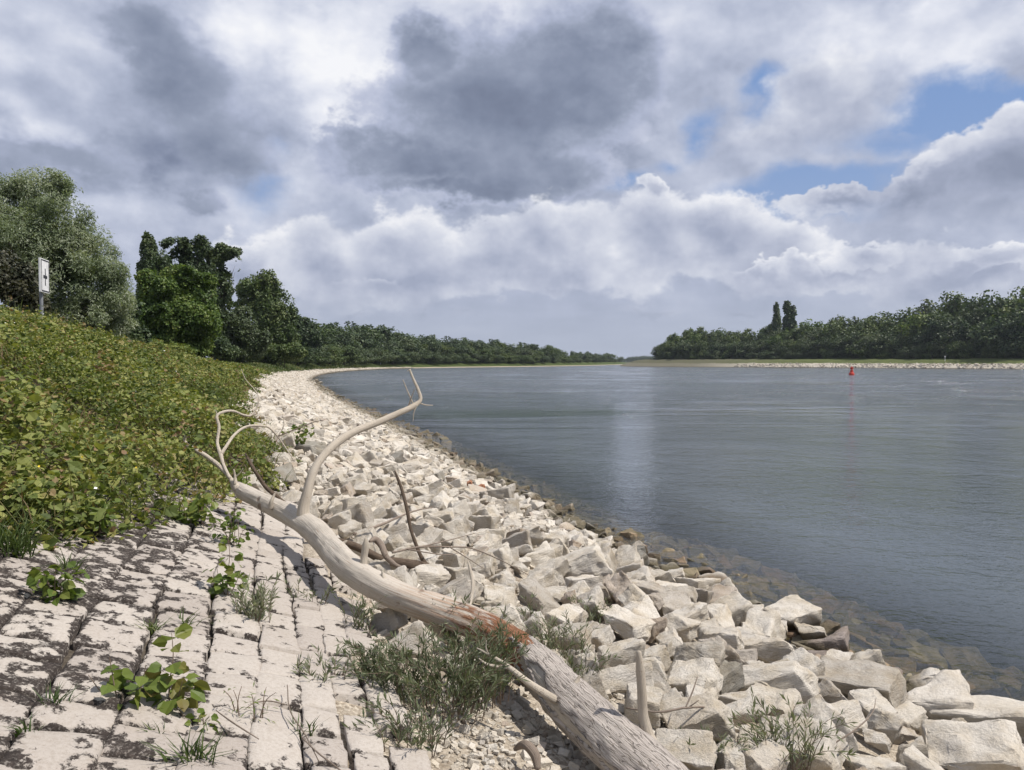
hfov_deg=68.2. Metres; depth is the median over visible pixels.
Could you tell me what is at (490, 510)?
riprap stone
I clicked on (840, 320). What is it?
forest tree
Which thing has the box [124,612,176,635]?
grass tuft
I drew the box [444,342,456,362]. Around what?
forest tree
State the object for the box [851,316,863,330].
forest tree
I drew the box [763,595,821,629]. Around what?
riprap stone
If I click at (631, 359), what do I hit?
distant wood
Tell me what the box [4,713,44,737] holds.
grass tuft
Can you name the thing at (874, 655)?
riprap stone
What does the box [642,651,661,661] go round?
riprap stone
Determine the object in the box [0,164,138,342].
willow tree
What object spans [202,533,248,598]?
leafy sapling
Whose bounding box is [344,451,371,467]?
riprap stone
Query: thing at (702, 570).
riprap stone
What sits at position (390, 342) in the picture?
forest tree
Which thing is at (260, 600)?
grass tuft
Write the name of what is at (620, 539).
riprap stone
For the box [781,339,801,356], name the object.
forest tree
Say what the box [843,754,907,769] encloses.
riprap stone
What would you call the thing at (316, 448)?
riprap stone
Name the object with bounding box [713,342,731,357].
forest tree
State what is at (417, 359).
forest tree
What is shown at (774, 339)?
forest tree
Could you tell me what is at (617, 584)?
riprap stone
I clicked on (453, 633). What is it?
willow shrub
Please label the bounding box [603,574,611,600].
riprap stone
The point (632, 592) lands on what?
riprap stone
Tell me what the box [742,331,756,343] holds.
forest tree
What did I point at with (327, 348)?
forest tree
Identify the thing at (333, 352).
forest tree
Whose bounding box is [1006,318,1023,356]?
forest tree
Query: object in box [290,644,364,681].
grass tuft
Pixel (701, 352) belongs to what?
forest tree
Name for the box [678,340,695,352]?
forest tree
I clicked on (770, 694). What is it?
riprap stone
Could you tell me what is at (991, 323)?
forest tree
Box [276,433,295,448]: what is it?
riprap stone
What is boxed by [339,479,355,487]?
riprap stone
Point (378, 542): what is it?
dead branch
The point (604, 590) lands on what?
riprap stone
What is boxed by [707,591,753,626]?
riprap stone
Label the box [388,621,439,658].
riprap stone
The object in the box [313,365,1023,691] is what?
water
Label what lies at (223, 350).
dark shrub
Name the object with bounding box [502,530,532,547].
riprap stone
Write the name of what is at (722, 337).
forest tree
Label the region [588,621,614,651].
riprap stone
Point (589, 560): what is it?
riprap stone
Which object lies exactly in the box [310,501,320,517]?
riprap stone
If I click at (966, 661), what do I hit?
drowned rubble
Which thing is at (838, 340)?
forest tree
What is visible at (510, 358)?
forest tree
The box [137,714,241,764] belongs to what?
grass tuft
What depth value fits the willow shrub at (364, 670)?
4.32 m
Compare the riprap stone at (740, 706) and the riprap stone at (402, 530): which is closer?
the riprap stone at (740, 706)
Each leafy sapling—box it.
[26,561,89,605]
[33,498,120,535]
[88,657,161,710]
[139,623,210,714]
[158,488,218,526]
[176,698,221,733]
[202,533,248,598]
[208,508,253,548]
[222,459,251,485]
[281,422,314,443]
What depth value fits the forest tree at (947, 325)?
411.43 m
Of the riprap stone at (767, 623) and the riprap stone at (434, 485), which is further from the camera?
the riprap stone at (434, 485)
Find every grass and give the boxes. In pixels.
[0,295,157,343]
[229,361,365,384]
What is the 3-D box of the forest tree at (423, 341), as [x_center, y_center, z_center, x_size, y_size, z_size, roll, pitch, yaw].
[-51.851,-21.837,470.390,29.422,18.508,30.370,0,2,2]
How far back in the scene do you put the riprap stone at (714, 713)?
4.96 m
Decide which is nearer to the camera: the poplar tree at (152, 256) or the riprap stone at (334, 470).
the riprap stone at (334, 470)
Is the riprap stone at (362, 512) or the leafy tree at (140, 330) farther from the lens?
the leafy tree at (140, 330)
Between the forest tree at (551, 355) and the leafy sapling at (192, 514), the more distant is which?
the forest tree at (551, 355)
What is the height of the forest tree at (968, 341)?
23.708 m
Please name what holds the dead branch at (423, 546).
on the riprap stone at (542, 597)
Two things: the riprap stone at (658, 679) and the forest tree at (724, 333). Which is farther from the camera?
the forest tree at (724, 333)
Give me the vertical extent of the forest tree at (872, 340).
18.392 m
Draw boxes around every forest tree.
[288,346,323,364]
[300,346,326,364]
[317,323,339,337]
[317,345,332,364]
[318,323,363,350]
[320,345,343,363]
[321,331,336,345]
[324,344,349,363]
[331,326,363,343]
[335,334,361,352]
[336,345,365,364]
[337,345,366,362]
[339,325,388,355]
[339,330,362,348]
[342,326,381,350]
[344,321,384,344]
[346,347,376,362]
[353,329,384,351]
[355,349,377,362]
[363,347,381,362]
[365,324,393,338]
[371,347,401,362]
[374,349,399,362]
[375,335,396,360]
[378,334,401,349]
[384,337,409,351]
[385,346,410,363]
[386,329,413,340]
[391,331,422,346]
[396,336,417,361]
[403,337,424,353]
[403,351,420,363]
[410,350,421,361]
[414,351,431,362]
[415,336,451,353]
[418,344,431,354]
[423,351,442,363]
[426,334,436,341]
[426,343,448,360]
[430,352,444,362]
[435,351,452,362]
[438,343,455,362]
[442,352,457,362]
[444,336,467,352]
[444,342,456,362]
[447,339,476,361]
[448,352,464,362]
[453,345,467,360]
[458,337,481,353]
[458,353,477,362]
[462,339,493,358]
[462,344,484,359]
[466,353,478,362]
[471,342,487,354]
[475,354,487,362]
[476,346,494,359]
[480,353,492,362]
[482,347,499,354]
[488,339,508,353]
[493,354,504,362]
[494,339,509,354]
[498,353,507,362]
[503,355,517,362]
[505,343,516,352]
[516,355,532,362]
[517,342,534,354]
[520,347,543,359]
[530,354,538,362]
[537,356,549,362]
[539,344,557,355]
[543,350,559,361]
[548,356,556,362]
[552,347,569,359]
[560,357,570,362]
[603,353,617,361]
[652,343,661,354]
[657,340,681,357]
[665,344,678,356]
[666,352,676,358]
[667,333,680,344]
[671,336,683,343]
[675,340,695,357]
[675,351,681,358]
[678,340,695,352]
[680,330,692,341]
[686,326,703,334]
[687,333,703,342]
[687,342,704,357]
[689,350,697,358]
[696,350,704,358]
[697,339,712,358]
[699,330,710,343]
[703,352,712,358]
[707,330,725,346]
[707,342,725,358]
[709,327,729,338]
[710,331,730,343]
[711,351,721,358]
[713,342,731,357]
[718,351,730,358]
[723,339,741,356]
[729,334,739,346]
[729,342,746,350]
[730,341,752,357]
[732,328,751,338]
[736,340,758,357]
[739,331,757,341]
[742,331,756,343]
[744,339,769,357]
[746,352,757,358]
[754,328,768,339]
[754,335,771,350]
[757,340,774,355]
[759,323,781,338]
[759,350,773,358]
[766,334,788,350]
[767,329,780,339]
[767,350,780,358]
[774,338,789,353]
[779,324,799,339]
[780,328,800,345]
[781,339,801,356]
[783,350,797,358]
[793,337,819,357]
[793,339,815,352]
[794,348,806,358]
[795,324,811,342]
[798,318,827,340]
[801,326,823,342]
[803,350,819,358]
[809,321,847,354]
[811,337,830,357]
[818,348,831,358]
[825,314,845,334]
[825,334,842,355]
[826,331,858,355]
[826,349,834,358]
[834,349,850,358]
[838,318,853,338]
[840,332,862,357]
[845,329,874,357]
[846,318,878,336]
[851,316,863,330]
[857,318,879,347]
[858,332,886,352]
[859,311,896,331]
[861,346,871,358]
[867,331,898,357]
[868,347,887,357]
[874,320,906,335]
[875,345,896,358]
[879,333,912,354]
[882,321,907,349]
[884,307,930,346]
[893,348,904,358]
[895,311,929,337]
[897,344,916,358]
[904,309,947,342]
[906,298,954,320]
[907,318,938,353]
[911,344,928,358]
[918,312,969,353]
[920,343,940,358]
[926,318,953,355]
[928,324,971,356]
[929,342,950,357]
[937,291,966,316]
[941,319,972,353]
[944,341,961,358]
[945,306,982,346]
[947,303,987,320]
[951,293,984,320]
[951,307,989,344]
[951,341,974,358]
[960,342,988,357]
[963,289,1000,319]
[963,320,999,351]
[964,314,1018,356]
[975,314,1023,356]
[978,297,1011,325]
[979,311,1023,357]
[980,310,1014,329]
[982,296,1023,342]
[990,302,1023,319]
[994,340,1017,357]
[1002,303,1023,331]
[1005,286,1023,307]
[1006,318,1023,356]
[1011,340,1023,357]
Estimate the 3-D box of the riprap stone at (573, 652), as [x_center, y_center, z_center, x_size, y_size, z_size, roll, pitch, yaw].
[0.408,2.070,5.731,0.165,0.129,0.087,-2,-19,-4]
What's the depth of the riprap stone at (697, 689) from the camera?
5.55 m
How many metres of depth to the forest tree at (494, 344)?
542.57 m
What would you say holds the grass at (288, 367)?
on the ground at (996, 655)
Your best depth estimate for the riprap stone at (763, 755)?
4.57 m
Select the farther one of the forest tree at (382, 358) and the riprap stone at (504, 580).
the forest tree at (382, 358)
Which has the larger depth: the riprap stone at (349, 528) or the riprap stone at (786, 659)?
the riprap stone at (349, 528)
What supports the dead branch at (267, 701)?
on the stone pavement
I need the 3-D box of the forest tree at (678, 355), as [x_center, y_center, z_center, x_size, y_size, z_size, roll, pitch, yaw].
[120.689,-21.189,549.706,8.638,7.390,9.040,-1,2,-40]
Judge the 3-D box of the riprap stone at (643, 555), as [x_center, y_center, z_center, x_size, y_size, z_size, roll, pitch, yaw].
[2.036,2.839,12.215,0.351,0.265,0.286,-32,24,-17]
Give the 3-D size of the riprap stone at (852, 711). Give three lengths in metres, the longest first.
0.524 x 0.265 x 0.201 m
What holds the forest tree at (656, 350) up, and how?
on the bank ground at (700, 362)
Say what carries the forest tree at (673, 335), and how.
on the bank ground at (700, 362)
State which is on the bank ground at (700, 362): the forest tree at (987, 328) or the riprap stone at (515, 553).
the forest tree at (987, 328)
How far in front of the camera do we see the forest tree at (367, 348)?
370.06 m
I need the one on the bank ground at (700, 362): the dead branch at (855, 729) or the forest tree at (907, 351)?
the forest tree at (907, 351)
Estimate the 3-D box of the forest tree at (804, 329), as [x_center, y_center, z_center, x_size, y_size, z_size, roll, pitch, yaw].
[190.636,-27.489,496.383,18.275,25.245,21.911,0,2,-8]
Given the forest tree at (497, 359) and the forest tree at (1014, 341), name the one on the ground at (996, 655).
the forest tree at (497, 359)
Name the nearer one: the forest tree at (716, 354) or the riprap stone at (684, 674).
the riprap stone at (684, 674)
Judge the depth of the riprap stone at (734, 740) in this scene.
4.78 m
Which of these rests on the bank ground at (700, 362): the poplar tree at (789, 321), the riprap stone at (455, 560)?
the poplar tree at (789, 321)
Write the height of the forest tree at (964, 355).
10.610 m
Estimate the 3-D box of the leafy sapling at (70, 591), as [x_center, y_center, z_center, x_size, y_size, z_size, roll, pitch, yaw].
[-2.478,1.089,4.123,0.300,0.257,0.282,-1,2,-38]
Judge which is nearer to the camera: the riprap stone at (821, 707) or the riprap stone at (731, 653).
the riprap stone at (821, 707)
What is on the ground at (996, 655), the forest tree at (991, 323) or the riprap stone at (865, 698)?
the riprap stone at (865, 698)
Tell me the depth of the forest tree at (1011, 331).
377.19 m
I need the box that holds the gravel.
[239,464,859,769]
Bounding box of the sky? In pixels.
[0,0,1023,358]
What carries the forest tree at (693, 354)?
on the bank ground at (700, 362)
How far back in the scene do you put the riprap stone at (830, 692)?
6.52 m
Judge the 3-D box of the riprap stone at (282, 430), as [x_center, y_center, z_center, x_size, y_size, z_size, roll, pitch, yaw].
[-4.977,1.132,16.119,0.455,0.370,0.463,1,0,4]
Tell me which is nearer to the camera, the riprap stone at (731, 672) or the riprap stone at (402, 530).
the riprap stone at (731, 672)
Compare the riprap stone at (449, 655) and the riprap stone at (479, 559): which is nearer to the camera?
the riprap stone at (449, 655)
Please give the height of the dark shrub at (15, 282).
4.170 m
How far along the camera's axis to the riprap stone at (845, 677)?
7.03 m
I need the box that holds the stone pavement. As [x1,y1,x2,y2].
[0,466,431,769]
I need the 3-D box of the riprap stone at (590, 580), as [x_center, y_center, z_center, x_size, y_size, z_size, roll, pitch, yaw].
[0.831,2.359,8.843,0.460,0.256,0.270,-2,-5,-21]
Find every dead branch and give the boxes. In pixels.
[216,710,258,739]
[244,453,285,501]
[245,700,286,708]
[287,685,318,760]
[301,736,340,769]
[339,538,449,573]
[353,507,432,534]
[369,536,400,567]
[392,533,527,574]
[394,471,426,561]
[513,740,540,769]
[626,676,739,717]
[836,699,875,742]
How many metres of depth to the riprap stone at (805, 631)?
9.19 m
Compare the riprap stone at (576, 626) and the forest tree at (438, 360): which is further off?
the forest tree at (438, 360)
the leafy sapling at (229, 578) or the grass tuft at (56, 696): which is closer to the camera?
the grass tuft at (56, 696)
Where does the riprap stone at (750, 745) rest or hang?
on the ground at (996, 655)
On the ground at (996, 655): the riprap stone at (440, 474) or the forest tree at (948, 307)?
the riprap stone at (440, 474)
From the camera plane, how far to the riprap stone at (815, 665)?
7.30 m
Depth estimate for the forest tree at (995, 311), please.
393.33 m
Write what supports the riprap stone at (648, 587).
on the ground at (996, 655)
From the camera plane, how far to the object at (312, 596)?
5.37 m
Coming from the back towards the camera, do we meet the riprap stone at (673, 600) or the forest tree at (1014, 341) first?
the forest tree at (1014, 341)
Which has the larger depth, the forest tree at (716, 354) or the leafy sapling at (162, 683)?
the forest tree at (716, 354)
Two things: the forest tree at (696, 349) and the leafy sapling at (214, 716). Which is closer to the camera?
the leafy sapling at (214, 716)
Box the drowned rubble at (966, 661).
[599,527,1023,700]
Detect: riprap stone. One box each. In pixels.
[243,474,257,482]
[246,481,265,492]
[247,423,265,429]
[247,456,270,468]
[254,429,272,443]
[265,462,297,486]
[271,430,290,434]
[272,432,286,440]
[272,452,291,464]
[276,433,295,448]
[282,489,301,500]
[294,440,326,455]
[299,434,316,442]
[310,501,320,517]
[320,500,342,517]
[321,472,332,480]
[327,509,351,528]
[328,467,346,478]
[328,471,345,485]
[338,482,355,496]
[338,519,361,538]
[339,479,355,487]
[339,495,365,509]
[342,501,373,528]
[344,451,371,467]
[346,473,367,487]
[350,527,382,556]
[354,482,379,494]
[360,449,377,461]
[364,522,388,529]
[366,496,373,504]
[367,550,394,563]
[368,559,390,571]
[371,477,390,485]
[371,497,390,508]
[371,608,407,631]
[372,506,386,518]
[372,602,387,611]
[373,491,398,505]
[376,452,385,459]
[376,527,388,541]
[377,485,388,491]
[377,517,406,527]
[379,463,398,472]
[383,465,399,476]
[383,523,418,542]
[384,534,409,551]
[384,565,414,585]
[385,503,407,523]
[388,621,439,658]
[389,485,406,493]
[390,450,403,462]
[390,546,419,569]
[400,493,413,503]
[405,485,428,497]
[408,541,430,551]
[408,563,450,587]
[409,504,422,516]
[409,571,418,586]
[411,521,429,536]
[416,527,443,543]
[416,549,438,563]
[418,593,455,643]
[428,478,442,491]
[428,499,445,510]
[429,486,445,496]
[429,543,440,559]
[430,507,454,522]
[432,490,451,507]
[433,470,445,479]
[435,519,463,533]
[436,577,475,602]
[438,489,450,496]
[440,642,488,675]
[442,548,464,567]
[443,566,469,581]
[447,500,459,507]
[451,499,471,518]
[452,514,470,532]
[452,539,466,553]
[454,532,468,543]
[464,551,499,576]
[465,532,477,545]
[467,501,479,513]
[467,579,484,602]
[469,515,500,530]
[472,504,501,518]
[472,546,488,554]
[472,562,490,577]
[473,533,502,548]
[476,528,489,535]
[480,595,503,606]
[480,605,504,616]
[483,585,517,606]
[485,483,515,498]
[486,527,505,538]
[488,544,513,569]
[488,568,515,581]
[497,576,518,589]
[500,603,526,630]
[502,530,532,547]
[504,498,520,513]
[506,528,527,537]
[510,544,532,555]
[511,547,518,564]
[511,561,528,574]
[515,606,534,620]
[518,578,560,614]
[520,568,558,587]
[522,525,543,545]
[523,541,555,566]
[523,611,547,640]
[527,570,565,585]
[529,500,544,510]
[533,543,562,557]
[533,558,570,576]
[536,531,569,547]
[544,603,583,629]
[545,586,567,601]
[549,621,572,640]
[550,537,569,555]
[551,622,591,649]
[551,649,569,665]
[556,543,612,578]
[557,649,575,666]
[561,589,576,603]
[564,574,602,586]
[567,580,590,597]
[568,529,587,540]
[571,603,588,621]
[573,650,599,673]
[574,645,594,654]
[577,585,607,623]
[577,589,591,602]
[577,667,608,699]
[583,529,597,539]
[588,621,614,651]
[590,583,609,599]
[595,638,645,669]
[597,604,655,641]
[600,662,653,693]
[601,547,616,576]
[603,570,632,606]
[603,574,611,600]
[613,536,623,542]
[614,545,644,572]
[616,559,643,572]
[617,584,654,606]
[624,566,655,581]
[624,594,668,630]
[624,682,663,728]
[628,571,647,580]
[629,579,644,583]
[632,540,647,553]
[635,581,671,594]
[637,545,645,552]
[638,549,649,565]
[639,615,666,642]
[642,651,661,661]
[643,656,666,680]
[645,644,670,671]
[648,592,663,610]
[650,569,675,582]
[652,670,670,692]
[654,728,717,769]
[655,627,682,655]
[656,580,687,586]
[658,590,690,616]
[659,562,679,570]
[659,641,671,653]
[660,693,736,740]
[662,688,681,699]
[663,602,708,621]
[664,613,700,642]
[665,585,697,602]
[666,641,724,675]
[667,657,723,698]
[668,567,684,577]
[673,577,720,589]
[685,684,707,696]
[695,588,713,604]
[697,566,715,574]
[697,572,732,582]
[697,617,718,635]
[697,626,743,649]
[698,635,745,664]
[707,577,737,591]
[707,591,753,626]
[707,603,734,626]
[709,584,736,603]
[716,740,745,769]
[717,735,743,752]
[718,690,753,704]
[719,660,744,694]
[726,693,770,725]
[736,648,757,661]
[737,626,764,635]
[737,725,760,748]
[740,660,819,703]
[741,632,794,662]
[742,608,785,639]
[743,737,789,769]
[745,660,763,664]
[746,680,802,719]
[748,599,765,606]
[753,604,763,609]
[759,715,839,769]
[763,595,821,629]
[772,658,789,662]
[781,620,787,640]
[781,647,825,682]
[793,694,858,755]
[794,622,826,639]
[804,626,849,651]
[807,650,826,655]
[817,655,907,708]
[818,678,847,702]
[820,619,840,635]
[826,649,853,660]
[829,699,867,732]
[836,731,848,769]
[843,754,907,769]
[847,688,897,717]
[852,649,886,665]
[858,708,904,747]
[862,728,891,753]
[893,726,918,744]
[896,701,927,735]
[896,736,928,764]
[903,745,942,769]
[905,669,973,713]
[906,667,940,691]
[921,719,1023,769]
[926,695,1023,743]
[951,718,967,722]
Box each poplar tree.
[135,230,174,318]
[771,302,781,336]
[781,300,797,331]
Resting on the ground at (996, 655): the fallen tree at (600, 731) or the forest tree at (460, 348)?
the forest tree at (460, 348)
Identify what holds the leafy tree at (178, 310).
on the ground at (996, 655)
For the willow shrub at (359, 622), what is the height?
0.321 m
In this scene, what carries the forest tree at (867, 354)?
on the bank ground at (700, 362)
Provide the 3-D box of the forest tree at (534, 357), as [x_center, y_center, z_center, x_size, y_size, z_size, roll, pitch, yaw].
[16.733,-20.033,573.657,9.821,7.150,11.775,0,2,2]
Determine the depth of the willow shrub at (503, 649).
4.56 m
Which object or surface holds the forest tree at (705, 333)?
on the bank ground at (700, 362)
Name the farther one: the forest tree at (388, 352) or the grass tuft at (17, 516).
the forest tree at (388, 352)
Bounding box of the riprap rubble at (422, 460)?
[222,395,852,648]
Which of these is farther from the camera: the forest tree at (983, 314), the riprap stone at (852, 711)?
the forest tree at (983, 314)
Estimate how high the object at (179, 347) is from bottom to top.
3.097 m
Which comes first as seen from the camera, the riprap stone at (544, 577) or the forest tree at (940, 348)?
the riprap stone at (544, 577)
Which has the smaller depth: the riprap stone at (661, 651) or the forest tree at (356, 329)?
the riprap stone at (661, 651)
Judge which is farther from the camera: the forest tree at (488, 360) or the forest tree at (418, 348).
the forest tree at (488, 360)
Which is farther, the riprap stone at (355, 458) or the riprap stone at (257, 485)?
the riprap stone at (355, 458)
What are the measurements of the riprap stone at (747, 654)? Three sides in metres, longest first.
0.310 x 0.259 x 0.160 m
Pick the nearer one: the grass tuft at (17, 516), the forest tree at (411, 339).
the grass tuft at (17, 516)
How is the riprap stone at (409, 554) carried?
on the ground at (996, 655)
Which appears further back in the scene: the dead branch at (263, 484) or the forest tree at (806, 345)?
the forest tree at (806, 345)
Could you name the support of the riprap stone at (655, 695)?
on the ground at (996, 655)
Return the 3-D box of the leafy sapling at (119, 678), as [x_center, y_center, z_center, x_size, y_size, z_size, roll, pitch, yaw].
[-1.656,1.301,3.212,0.283,0.285,0.253,0,2,0]
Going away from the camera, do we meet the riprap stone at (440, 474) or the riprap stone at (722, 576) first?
the riprap stone at (722, 576)
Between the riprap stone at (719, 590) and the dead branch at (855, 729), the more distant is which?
the riprap stone at (719, 590)
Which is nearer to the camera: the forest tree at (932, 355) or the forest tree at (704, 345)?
the forest tree at (932, 355)
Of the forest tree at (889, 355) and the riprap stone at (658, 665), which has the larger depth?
the forest tree at (889, 355)
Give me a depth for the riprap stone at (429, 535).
9.04 m
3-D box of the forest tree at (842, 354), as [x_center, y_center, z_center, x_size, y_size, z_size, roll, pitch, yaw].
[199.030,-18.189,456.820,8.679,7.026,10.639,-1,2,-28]
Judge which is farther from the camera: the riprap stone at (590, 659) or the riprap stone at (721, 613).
the riprap stone at (721, 613)
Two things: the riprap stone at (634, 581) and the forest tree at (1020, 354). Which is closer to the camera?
the riprap stone at (634, 581)
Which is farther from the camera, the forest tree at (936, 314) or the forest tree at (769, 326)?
the forest tree at (769, 326)
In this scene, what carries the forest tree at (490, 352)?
on the ground at (996, 655)
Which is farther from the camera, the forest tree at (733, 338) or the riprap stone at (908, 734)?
the forest tree at (733, 338)
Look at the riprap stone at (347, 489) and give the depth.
10.97 m
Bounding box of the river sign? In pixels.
[38,258,49,318]
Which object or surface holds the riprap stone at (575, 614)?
on the ground at (996, 655)
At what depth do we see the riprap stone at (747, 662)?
7.28 m
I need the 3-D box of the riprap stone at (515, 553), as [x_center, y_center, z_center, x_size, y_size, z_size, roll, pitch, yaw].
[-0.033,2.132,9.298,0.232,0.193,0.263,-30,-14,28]
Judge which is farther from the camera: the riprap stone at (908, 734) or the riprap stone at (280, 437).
the riprap stone at (280, 437)
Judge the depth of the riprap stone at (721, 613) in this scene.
8.87 m
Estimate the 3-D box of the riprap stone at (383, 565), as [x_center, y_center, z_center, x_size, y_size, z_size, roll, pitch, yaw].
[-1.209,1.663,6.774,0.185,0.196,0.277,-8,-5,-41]
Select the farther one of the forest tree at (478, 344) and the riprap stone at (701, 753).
the forest tree at (478, 344)
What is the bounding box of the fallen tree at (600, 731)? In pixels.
[183,369,688,769]
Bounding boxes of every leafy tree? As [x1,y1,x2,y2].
[124,295,150,343]
[133,263,223,356]
[158,234,222,306]
[202,242,243,357]
[210,305,272,362]
[234,268,301,363]
[292,314,325,362]
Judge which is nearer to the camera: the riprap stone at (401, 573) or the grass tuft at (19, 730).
the grass tuft at (19, 730)
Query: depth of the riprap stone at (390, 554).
7.17 m
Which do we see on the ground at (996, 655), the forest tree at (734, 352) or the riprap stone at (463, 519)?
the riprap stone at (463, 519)
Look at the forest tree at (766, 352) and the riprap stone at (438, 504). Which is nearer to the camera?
the riprap stone at (438, 504)
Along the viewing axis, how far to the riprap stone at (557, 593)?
7.96 m
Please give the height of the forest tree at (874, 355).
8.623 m
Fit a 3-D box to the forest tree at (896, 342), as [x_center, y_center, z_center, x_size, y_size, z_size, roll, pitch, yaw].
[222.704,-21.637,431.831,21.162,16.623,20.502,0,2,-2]
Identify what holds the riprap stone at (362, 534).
on the ground at (996, 655)
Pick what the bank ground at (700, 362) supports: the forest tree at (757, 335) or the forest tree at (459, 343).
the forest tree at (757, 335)
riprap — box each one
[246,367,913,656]
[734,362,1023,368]
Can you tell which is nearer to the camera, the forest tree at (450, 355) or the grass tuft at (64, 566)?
the grass tuft at (64, 566)
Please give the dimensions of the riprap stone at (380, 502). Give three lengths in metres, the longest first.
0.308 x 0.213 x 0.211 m
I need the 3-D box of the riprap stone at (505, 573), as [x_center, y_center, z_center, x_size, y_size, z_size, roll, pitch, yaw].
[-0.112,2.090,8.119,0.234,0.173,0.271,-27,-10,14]
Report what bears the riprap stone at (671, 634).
on the ground at (996, 655)
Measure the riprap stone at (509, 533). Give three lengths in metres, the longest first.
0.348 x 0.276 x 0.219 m
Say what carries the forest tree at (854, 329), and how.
on the bank ground at (700, 362)
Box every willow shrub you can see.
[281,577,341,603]
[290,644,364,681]
[323,618,529,725]
[333,591,388,631]
[334,628,414,685]
[340,691,473,757]
[415,603,528,707]
[431,590,499,652]
[509,608,612,658]
[515,591,545,621]
[558,643,623,677]
[568,593,613,622]
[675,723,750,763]
[724,687,857,769]
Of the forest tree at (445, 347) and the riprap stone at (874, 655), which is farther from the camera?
the forest tree at (445, 347)
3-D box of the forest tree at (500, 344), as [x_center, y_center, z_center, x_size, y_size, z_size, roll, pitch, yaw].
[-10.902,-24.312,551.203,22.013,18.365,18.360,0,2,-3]
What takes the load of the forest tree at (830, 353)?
on the bank ground at (700, 362)
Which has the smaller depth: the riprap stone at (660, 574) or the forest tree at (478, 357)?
the riprap stone at (660, 574)
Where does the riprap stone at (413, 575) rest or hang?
on the ground at (996, 655)
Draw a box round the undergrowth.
[0,297,302,558]
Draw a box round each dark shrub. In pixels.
[0,248,51,318]
[57,296,127,334]
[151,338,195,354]
[201,336,240,361]
[253,342,308,366]
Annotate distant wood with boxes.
[615,356,654,361]
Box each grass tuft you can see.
[0,507,94,558]
[3,493,48,527]
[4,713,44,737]
[31,680,97,707]
[33,548,98,574]
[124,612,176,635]
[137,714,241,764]
[137,720,171,733]
[163,606,212,625]
[218,680,280,722]
[228,571,282,622]
[284,710,328,740]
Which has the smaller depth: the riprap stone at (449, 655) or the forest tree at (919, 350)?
the riprap stone at (449, 655)
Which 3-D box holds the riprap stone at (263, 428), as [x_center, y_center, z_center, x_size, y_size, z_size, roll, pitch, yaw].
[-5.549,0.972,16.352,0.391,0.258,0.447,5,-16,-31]
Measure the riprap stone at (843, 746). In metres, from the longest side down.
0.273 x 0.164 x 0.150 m
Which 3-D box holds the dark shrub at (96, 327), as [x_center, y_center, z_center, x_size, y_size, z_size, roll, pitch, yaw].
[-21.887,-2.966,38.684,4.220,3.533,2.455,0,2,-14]
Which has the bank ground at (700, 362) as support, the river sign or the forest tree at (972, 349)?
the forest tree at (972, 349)
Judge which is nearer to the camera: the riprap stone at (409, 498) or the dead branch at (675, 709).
the dead branch at (675, 709)
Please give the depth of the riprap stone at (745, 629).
8.49 m
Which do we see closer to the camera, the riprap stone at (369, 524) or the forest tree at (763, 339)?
the riprap stone at (369, 524)
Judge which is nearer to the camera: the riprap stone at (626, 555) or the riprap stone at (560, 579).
the riprap stone at (560, 579)
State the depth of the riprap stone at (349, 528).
8.27 m
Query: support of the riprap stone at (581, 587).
on the ground at (996, 655)
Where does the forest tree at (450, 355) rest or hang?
on the ground at (996, 655)
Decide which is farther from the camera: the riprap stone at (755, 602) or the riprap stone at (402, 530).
the riprap stone at (755, 602)
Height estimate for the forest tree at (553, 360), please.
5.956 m
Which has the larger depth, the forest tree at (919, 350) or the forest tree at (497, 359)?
the forest tree at (497, 359)
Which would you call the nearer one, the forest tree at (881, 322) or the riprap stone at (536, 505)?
the riprap stone at (536, 505)
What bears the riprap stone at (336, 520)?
on the ground at (996, 655)
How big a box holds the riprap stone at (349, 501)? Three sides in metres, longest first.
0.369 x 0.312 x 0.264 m
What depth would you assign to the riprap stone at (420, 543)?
8.36 m
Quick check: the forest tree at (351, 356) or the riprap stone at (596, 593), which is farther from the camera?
the forest tree at (351, 356)
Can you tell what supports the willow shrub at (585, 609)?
on the ground at (996, 655)
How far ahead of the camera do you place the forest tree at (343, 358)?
286.72 m
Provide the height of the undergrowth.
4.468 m
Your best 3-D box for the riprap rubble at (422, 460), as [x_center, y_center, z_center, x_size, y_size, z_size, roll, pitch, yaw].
[-3.385,1.709,18.629,8.658,2.790,27.401,-1,2,-18]
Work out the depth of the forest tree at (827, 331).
473.53 m
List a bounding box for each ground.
[0,353,1023,769]
[620,354,1023,368]
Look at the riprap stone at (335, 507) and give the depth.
9.10 m
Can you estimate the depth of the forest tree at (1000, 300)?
398.27 m
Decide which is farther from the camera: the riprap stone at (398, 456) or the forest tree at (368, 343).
the forest tree at (368, 343)
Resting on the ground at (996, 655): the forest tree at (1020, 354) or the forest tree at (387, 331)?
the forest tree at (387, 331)
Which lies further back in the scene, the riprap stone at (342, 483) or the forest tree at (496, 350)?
the forest tree at (496, 350)
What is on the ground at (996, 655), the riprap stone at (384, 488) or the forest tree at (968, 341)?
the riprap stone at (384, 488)
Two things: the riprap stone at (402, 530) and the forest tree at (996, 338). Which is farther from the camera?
the forest tree at (996, 338)
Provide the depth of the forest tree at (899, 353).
427.01 m
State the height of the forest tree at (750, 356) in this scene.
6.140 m
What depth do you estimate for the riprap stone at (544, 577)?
8.15 m
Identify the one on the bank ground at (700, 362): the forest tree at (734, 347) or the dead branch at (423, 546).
the forest tree at (734, 347)
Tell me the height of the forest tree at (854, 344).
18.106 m
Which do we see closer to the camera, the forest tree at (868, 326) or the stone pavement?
the stone pavement
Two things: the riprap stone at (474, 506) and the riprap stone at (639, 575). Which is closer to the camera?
the riprap stone at (639, 575)
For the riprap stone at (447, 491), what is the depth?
13.32 m
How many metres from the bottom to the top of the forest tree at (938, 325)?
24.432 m
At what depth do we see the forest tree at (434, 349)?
460.53 m

